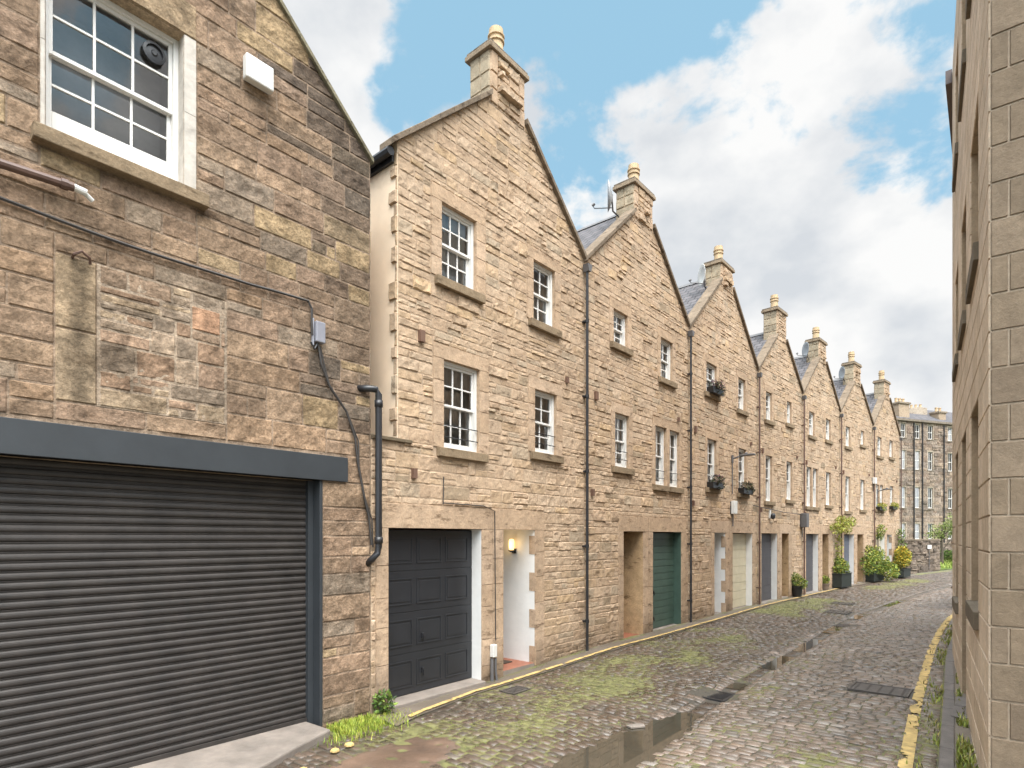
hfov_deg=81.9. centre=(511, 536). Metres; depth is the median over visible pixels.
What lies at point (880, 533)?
climbing plant
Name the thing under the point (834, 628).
puddle water
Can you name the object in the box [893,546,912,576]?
planter
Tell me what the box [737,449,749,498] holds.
window
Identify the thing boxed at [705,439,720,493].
window
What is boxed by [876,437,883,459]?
window
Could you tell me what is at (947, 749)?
kerb
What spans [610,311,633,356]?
window
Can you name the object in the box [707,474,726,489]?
window box
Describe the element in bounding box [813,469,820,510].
window
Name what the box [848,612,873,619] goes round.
puddle water
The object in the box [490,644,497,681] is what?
meter box
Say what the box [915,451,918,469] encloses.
window
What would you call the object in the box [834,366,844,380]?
satellite dish
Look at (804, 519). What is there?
cable box
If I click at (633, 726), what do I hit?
loose slab
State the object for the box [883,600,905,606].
puddle water
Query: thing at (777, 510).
wall cable
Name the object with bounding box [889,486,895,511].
window
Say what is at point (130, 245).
wall cable
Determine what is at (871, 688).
manhole cover
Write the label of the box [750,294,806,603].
terraced house
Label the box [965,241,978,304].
window
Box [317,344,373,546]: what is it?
wall cable
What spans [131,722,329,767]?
concrete apron
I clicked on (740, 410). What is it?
window
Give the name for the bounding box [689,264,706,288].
satellite dish
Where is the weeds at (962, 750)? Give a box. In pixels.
[906,623,978,767]
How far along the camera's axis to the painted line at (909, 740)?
7.38 m
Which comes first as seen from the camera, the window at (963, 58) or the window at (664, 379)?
the window at (963, 58)
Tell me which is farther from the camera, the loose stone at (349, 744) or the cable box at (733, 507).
the cable box at (733, 507)
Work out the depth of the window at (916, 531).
57.84 m
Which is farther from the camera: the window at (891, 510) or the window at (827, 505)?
the window at (891, 510)
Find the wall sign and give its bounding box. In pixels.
[927,545,931,568]
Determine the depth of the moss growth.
9.22 m
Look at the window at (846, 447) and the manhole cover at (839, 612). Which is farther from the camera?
the window at (846, 447)
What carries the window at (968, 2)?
in the ashlar building at (984, 80)
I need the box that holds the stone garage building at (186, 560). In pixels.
[0,0,382,767]
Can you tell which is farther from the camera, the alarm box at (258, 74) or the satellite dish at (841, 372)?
the satellite dish at (841, 372)
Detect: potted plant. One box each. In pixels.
[791,572,807,596]
[822,575,829,589]
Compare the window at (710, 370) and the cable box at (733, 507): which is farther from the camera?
the cable box at (733, 507)
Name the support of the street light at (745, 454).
attached to the terraced house at (724, 550)
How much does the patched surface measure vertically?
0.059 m
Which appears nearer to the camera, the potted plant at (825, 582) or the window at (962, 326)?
the window at (962, 326)
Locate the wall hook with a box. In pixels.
[71,250,91,264]
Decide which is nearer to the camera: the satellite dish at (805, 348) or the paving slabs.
the paving slabs
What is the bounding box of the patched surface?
[329,736,460,767]
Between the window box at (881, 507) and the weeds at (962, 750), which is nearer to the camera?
the weeds at (962, 750)
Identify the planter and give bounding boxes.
[832,556,851,587]
[859,545,900,581]
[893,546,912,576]
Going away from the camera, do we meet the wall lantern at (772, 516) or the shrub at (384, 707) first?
the shrub at (384, 707)
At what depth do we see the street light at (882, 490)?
27.67 m
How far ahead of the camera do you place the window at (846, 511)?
25.34 m
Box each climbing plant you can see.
[829,515,855,587]
[876,524,886,550]
[896,528,907,566]
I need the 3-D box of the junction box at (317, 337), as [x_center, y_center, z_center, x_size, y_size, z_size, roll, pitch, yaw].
[-2.230,-2.319,6.764,0.070,0.362,0.172,0,0,40]
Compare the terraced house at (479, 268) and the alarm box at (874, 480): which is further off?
the alarm box at (874, 480)
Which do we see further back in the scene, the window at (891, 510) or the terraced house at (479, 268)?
the window at (891, 510)
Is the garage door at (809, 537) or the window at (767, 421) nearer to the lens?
the window at (767, 421)
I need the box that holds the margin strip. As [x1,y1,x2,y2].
[369,575,915,725]
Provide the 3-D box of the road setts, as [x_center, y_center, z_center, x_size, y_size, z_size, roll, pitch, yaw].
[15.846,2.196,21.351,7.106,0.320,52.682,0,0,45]
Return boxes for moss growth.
[406,587,847,761]
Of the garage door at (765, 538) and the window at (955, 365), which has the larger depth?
the garage door at (765, 538)
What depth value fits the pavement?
6.40 m
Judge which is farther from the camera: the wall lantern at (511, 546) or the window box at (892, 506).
the window box at (892, 506)
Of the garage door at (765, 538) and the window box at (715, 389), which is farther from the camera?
the garage door at (765, 538)
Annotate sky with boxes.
[283,0,955,537]
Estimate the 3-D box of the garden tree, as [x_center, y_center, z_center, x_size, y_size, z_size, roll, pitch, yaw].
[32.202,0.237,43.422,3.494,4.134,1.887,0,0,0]
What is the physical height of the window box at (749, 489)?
0.433 m
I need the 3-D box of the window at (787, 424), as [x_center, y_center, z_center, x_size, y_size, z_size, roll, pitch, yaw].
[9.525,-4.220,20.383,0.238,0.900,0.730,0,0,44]
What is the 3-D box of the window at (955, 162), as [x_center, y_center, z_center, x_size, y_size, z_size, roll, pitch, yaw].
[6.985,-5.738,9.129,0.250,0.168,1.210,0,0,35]
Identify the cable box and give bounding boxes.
[730,501,736,525]
[800,513,808,536]
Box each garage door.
[388,529,471,696]
[652,533,673,627]
[733,534,745,607]
[761,534,770,600]
[806,534,812,591]
[844,535,848,571]
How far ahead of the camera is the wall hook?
5.02 m
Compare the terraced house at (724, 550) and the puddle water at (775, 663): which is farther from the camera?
the terraced house at (724, 550)
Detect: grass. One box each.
[313,708,423,749]
[940,558,951,567]
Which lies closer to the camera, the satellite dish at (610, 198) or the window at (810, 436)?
the satellite dish at (610, 198)
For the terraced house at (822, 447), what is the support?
on the ground
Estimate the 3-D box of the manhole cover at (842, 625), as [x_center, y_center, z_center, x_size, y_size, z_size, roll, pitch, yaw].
[8.209,2.207,14.544,0.400,0.062,0.440,0,0,41]
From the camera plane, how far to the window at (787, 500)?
20.58 m
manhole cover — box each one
[499,685,531,694]
[824,610,851,614]
[831,602,854,604]
[834,624,848,626]
[847,681,912,697]
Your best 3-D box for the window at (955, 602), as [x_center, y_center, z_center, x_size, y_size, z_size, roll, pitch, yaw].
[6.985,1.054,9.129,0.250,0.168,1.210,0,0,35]
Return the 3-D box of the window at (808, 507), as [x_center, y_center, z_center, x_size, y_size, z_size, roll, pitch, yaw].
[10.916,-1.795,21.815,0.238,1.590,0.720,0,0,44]
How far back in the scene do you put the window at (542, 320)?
10.33 m
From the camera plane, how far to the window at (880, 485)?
28.46 m
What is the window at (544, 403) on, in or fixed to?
in the terraced house at (479, 268)
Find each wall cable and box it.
[0,196,313,334]
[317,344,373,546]
[443,477,495,639]
[753,505,801,514]
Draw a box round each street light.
[732,452,755,493]
[877,488,892,506]
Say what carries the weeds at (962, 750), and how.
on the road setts
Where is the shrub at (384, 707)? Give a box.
[371,688,397,713]
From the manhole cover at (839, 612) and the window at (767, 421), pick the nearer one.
the manhole cover at (839, 612)
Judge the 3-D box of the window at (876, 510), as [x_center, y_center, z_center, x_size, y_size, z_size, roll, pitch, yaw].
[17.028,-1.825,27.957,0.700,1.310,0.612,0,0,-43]
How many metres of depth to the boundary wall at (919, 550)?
38.50 m
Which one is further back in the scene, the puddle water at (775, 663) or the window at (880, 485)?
the window at (880, 485)
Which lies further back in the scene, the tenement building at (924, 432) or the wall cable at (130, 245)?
the tenement building at (924, 432)
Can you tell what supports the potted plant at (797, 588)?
on the margin strip
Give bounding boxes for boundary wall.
[899,539,940,573]
[940,543,951,556]
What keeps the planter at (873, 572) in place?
on the road setts
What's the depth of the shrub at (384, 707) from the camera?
7.38 m
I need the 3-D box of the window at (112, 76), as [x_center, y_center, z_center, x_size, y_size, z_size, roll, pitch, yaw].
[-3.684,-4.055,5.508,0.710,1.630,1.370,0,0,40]
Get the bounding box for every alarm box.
[243,52,273,94]
[872,477,876,491]
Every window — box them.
[30,0,208,210]
[434,205,485,304]
[437,361,488,462]
[528,262,561,338]
[530,390,563,463]
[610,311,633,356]
[611,413,634,474]
[652,427,669,491]
[658,339,677,388]
[670,431,683,493]
[704,363,720,401]
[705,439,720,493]
[736,378,748,416]
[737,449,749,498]
[764,392,775,425]
[764,456,775,505]
[785,402,794,428]
[785,462,795,503]
[805,467,813,509]
[808,412,817,440]
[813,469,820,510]
[825,420,833,444]
[825,472,833,508]
[844,427,852,450]
[844,476,852,513]
[859,480,866,512]
[860,431,866,448]
[875,485,880,511]
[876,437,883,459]
[880,485,885,512]
[889,441,894,460]
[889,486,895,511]
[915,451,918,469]
[915,487,918,507]
[915,524,918,538]
[952,142,957,192]
[952,353,957,381]
[952,596,958,613]
[957,48,965,121]
[957,310,965,350]
[965,0,971,19]
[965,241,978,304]
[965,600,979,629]
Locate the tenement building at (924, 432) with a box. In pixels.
[893,398,952,542]
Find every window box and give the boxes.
[707,379,725,396]
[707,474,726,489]
[738,481,754,494]
[876,502,887,510]
[889,502,898,509]
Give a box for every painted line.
[408,588,837,716]
[898,615,951,767]
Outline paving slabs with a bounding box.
[951,696,967,719]
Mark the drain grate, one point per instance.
(723, 697)
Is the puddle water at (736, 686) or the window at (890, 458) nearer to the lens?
the puddle water at (736, 686)
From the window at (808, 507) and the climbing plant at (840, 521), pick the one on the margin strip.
the climbing plant at (840, 521)
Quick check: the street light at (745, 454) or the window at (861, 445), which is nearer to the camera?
the street light at (745, 454)
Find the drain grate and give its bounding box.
[702,691,734,701]
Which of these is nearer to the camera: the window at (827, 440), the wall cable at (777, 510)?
the wall cable at (777, 510)
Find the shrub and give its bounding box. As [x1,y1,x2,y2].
[940,550,952,560]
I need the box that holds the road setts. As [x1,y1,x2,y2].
[272,571,952,767]
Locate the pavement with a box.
[954,664,977,767]
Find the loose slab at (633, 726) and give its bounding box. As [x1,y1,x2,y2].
[626,723,644,728]
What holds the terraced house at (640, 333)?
on the ground
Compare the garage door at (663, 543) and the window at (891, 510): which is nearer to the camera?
the garage door at (663, 543)
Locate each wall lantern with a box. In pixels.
[508,539,515,552]
[769,510,775,518]
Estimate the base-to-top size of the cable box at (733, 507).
0.720 m
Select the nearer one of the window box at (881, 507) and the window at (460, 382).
the window at (460, 382)
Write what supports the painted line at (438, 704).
on the margin strip
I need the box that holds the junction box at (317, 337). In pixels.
[310,318,324,349]
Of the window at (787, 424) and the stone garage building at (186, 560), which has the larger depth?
the window at (787, 424)
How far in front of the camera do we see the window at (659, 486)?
13.72 m
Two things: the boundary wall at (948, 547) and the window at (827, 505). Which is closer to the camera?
the window at (827, 505)
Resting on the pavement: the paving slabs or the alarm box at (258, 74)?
the paving slabs
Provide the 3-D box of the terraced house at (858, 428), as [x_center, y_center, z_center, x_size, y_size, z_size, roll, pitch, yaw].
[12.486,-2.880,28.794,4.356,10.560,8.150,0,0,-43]
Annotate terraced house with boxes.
[370,25,591,713]
[577,163,694,649]
[678,245,761,621]
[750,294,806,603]
[794,327,843,593]
[833,351,875,584]
[865,370,902,577]
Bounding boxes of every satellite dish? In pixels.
[592,180,619,217]
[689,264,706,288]
[796,342,808,358]
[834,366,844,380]
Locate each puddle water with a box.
[549,712,703,767]
[725,683,747,689]
[757,656,794,669]
[792,639,821,651]
[821,626,842,633]
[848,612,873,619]
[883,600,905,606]
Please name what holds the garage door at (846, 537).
in the terraced house at (858, 428)
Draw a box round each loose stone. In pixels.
[330,748,339,753]
[344,742,353,747]
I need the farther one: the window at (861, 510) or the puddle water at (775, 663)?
the window at (861, 510)
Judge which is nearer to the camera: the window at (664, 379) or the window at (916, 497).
the window at (664, 379)
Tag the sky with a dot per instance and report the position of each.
(809, 141)
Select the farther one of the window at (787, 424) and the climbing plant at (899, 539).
the climbing plant at (899, 539)
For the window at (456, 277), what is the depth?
8.73 m
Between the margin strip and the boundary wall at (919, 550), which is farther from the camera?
the boundary wall at (919, 550)
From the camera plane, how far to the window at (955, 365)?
8.95 m
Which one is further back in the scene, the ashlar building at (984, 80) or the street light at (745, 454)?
the street light at (745, 454)
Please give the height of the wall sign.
1.580 m
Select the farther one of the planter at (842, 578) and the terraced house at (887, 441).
the terraced house at (887, 441)
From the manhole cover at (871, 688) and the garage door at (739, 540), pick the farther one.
the garage door at (739, 540)
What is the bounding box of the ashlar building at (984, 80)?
[945,0,1023,767]
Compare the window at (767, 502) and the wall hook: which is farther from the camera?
the window at (767, 502)
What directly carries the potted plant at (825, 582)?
on the margin strip
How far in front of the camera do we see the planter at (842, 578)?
23.78 m
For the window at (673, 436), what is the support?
in the terraced house at (640, 333)
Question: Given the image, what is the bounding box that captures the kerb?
[938,637,954,767]
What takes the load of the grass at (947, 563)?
on the garden ground
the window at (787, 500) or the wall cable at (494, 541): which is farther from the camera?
the window at (787, 500)
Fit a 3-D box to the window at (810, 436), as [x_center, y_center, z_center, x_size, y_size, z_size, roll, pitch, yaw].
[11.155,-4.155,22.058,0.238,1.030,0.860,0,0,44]
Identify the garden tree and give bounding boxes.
[925,512,952,562]
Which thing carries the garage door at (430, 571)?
in the terraced house at (479, 268)
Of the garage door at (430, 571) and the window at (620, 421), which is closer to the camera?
the garage door at (430, 571)
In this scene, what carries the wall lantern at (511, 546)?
attached to the terraced house at (479, 268)
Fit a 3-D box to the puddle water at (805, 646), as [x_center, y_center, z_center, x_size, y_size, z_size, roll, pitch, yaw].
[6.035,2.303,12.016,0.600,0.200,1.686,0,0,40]
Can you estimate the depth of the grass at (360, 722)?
6.90 m
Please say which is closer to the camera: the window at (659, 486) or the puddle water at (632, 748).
the puddle water at (632, 748)
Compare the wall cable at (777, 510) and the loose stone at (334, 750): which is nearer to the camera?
the loose stone at (334, 750)

